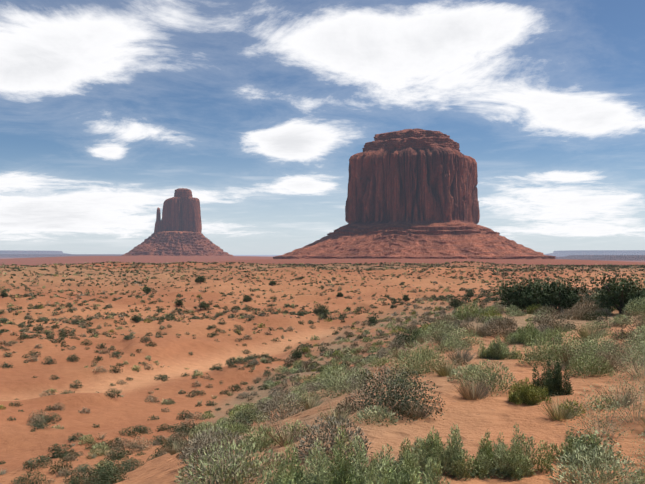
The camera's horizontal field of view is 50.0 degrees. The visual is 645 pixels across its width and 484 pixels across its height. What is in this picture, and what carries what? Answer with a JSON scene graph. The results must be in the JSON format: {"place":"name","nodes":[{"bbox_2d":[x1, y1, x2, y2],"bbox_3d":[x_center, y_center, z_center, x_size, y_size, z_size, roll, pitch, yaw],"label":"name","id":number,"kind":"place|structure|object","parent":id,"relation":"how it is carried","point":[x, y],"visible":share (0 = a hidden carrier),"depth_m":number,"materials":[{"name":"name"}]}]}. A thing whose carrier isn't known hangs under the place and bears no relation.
{"place":"outdoors","nodes":[
{"label":"outdoors","id":0,"kind":"place"},
{"bbox_2d":[0,255,644,483],"bbox_3d":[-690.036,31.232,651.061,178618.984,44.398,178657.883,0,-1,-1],"label":"ground","id":1,"kind":"structure","parent":0,"point":[472,419],"depth_m":54.46,"materials":[{"name":"orange sand"}]},
{"bbox_2d":[0,289,8,297],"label":"shrub","id":2,"kind":"object","parent":1,"relation":"on","point":[3,294],"visible":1,"depth_m":114.47,"materials":[{"name":"green plant"}]},
{"bbox_2d":[130,315,141,322],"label":"juniper","id":3,"kind":"object","parent":1,"relation":"on","point":[136,319],"visible":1,"depth_m":83.65,"materials":[{"name":"green plant"}]},
{"bbox_2d":[142,286,151,293],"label":"shrub","id":4,"kind":"object","parent":1,"relation":"on","point":[146,289],"visible":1,"depth_m":138.32,"materials":[{"name":"green plant"}]},
{"bbox_2d":[122,188,232,255],"bbox_3d":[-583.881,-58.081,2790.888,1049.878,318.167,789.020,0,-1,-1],"label":"butte","id":5,"kind":"object","parent":1,"relation":"on","point":[178,229],"visible":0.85,"depth_m":2749.45,"materials":[{"name":"red stone"}]},
{"bbox_2d":[174,299,182,306],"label":"shrub","id":6,"kind":"object","parent":1,"relation":"on","point":[179,302],"visible":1,"depth_m":112.51,"materials":[{"name":"green plant"}]},
{"bbox_2d":[194,275,205,283],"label":"juniper","id":7,"kind":"object","parent":1,"relation":"on","point":[201,278],"visible":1,"depth_m":157.25,"materials":[{"name":"green plant"}]},
{"bbox_2d":[198,301,209,308],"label":"juniper","id":8,"kind":"object","parent":1,"relation":"on","point":[202,304],"visible":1,"depth_m":102.17,"materials":[{"name":"green plant"}]},
{"bbox_2d":[243,294,251,301],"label":"shrub","id":9,"kind":"object","parent":1,"relation":"on","point":[247,298],"visible":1,"depth_m":126.34,"materials":[{"name":"green plant"}]},
{"bbox_2d":[289,349,303,359],"bbox_3d":[-2.228,9.847,60.140,1.301,1.200,1.360,-1,-1,40],"label":"juniper","id":10,"kind":"object","parent":1,"relation":"on","point":[297,355],"visible":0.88,"depth_m":60.02,"materials":[{"name":"green plant"}]},
{"bbox_2d":[314,302,328,314],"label":"juniper","id":11,"kind":"object","parent":1,"relation":"on","point":[323,309],"visible":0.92,"depth_m":95.66,"materials":[{"name":"green plant"}]},
{"bbox_2d":[0,260,644,483],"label":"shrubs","id":12,"kind":"object","parent":1,"relation":"on","point":[428,457],"visible":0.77,"depth_m":11.41,"materials":[{"name":"green plant"}]},
{"bbox_2d":[366,315,378,323],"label":"juniper","id":13,"kind":"object","parent":1,"relation":"on","point":[373,320],"visible":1,"depth_m":82.99,"materials":[{"name":"green plant"}]},
{"bbox_2d":[401,294,410,301],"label":"shrub","id":14,"kind":"object","parent":1,"relation":"on","point":[405,298],"visible":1,"depth_m":106.51,"materials":[{"name":"green plant"}]},
{"bbox_2d":[273,128,555,258],"bbox_3d":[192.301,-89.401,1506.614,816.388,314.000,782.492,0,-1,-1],"label":"butte","id":15,"kind":"object","parent":1,"relation":"on","point":[412,194],"visible":0.85,"depth_m":1392.82,"materials":[{"name":"red stone"}]},
{"bbox_2d":[450,298,462,307],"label":"juniper","id":16,"kind":"object","parent":1,"relation":"on","point":[456,302],"visible":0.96,"depth_m":87.25,"materials":[{"name":"green plant"}]},
{"bbox_2d":[465,289,473,297],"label":"shrub","id":17,"kind":"object","parent":1,"relation":"on","point":[469,294],"visible":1,"depth_m":102.61,"materials":[{"name":"green plant"}]},
{"bbox_2d":[493,277,536,310],"bbox_3d":[5.923,1.692,21.291,1.472,1.222,1.298,-1,-1,27],"label":"juniper","id":18,"kind":"object","parent":1,"relation":"on","point":[510,297],"visible":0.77,"depth_m":21.11,"materials":[{"name":"green plant"}]},
{"bbox_2d":[513,274,556,308],"bbox_3d":[6.551,1.597,20.861,1.486,1.282,1.633,0,-1,-1],"label":"juniper","id":19,"kind":"object","parent":1,"relation":"on","point":[532,294],"visible":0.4,"depth_m":20.61,"materials":[{"name":"green plant"}]},
{"bbox_2d":[538,276,588,312],"bbox_3d":[6.869,1.586,19.998,1.375,1.221,1.394,0,-1,-1],"label":"juniper","id":20,"kind":"object","parent":1,"relation":"on","point":[563,297],"visible":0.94,"depth_m":19.78,"materials":[{"name":"green plant"}]},
{"bbox_2d":[589,272,644,313],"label":"juniper","id":21,"kind":"object","parent":1,"relation":"on","point":[617,300],"visible":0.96,"depth_m":18.55,"materials":[{"name":"green plant"}]},
{"bbox_2d":[0,250,644,260],"bbox_3d":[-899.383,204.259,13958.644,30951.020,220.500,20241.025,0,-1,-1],"label":"mesas","id":22,"kind":"structure","parent":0,"point":[627,255],"depth_m":9159.04,"materials":[{"name":"red stone"}]},
{"bbox_2d":[0,0,644,254],"label":"sky","id":23,"kind":"structure","parent":0,"point":[259,109],"materials":[{"name":"blue"}]}
]}

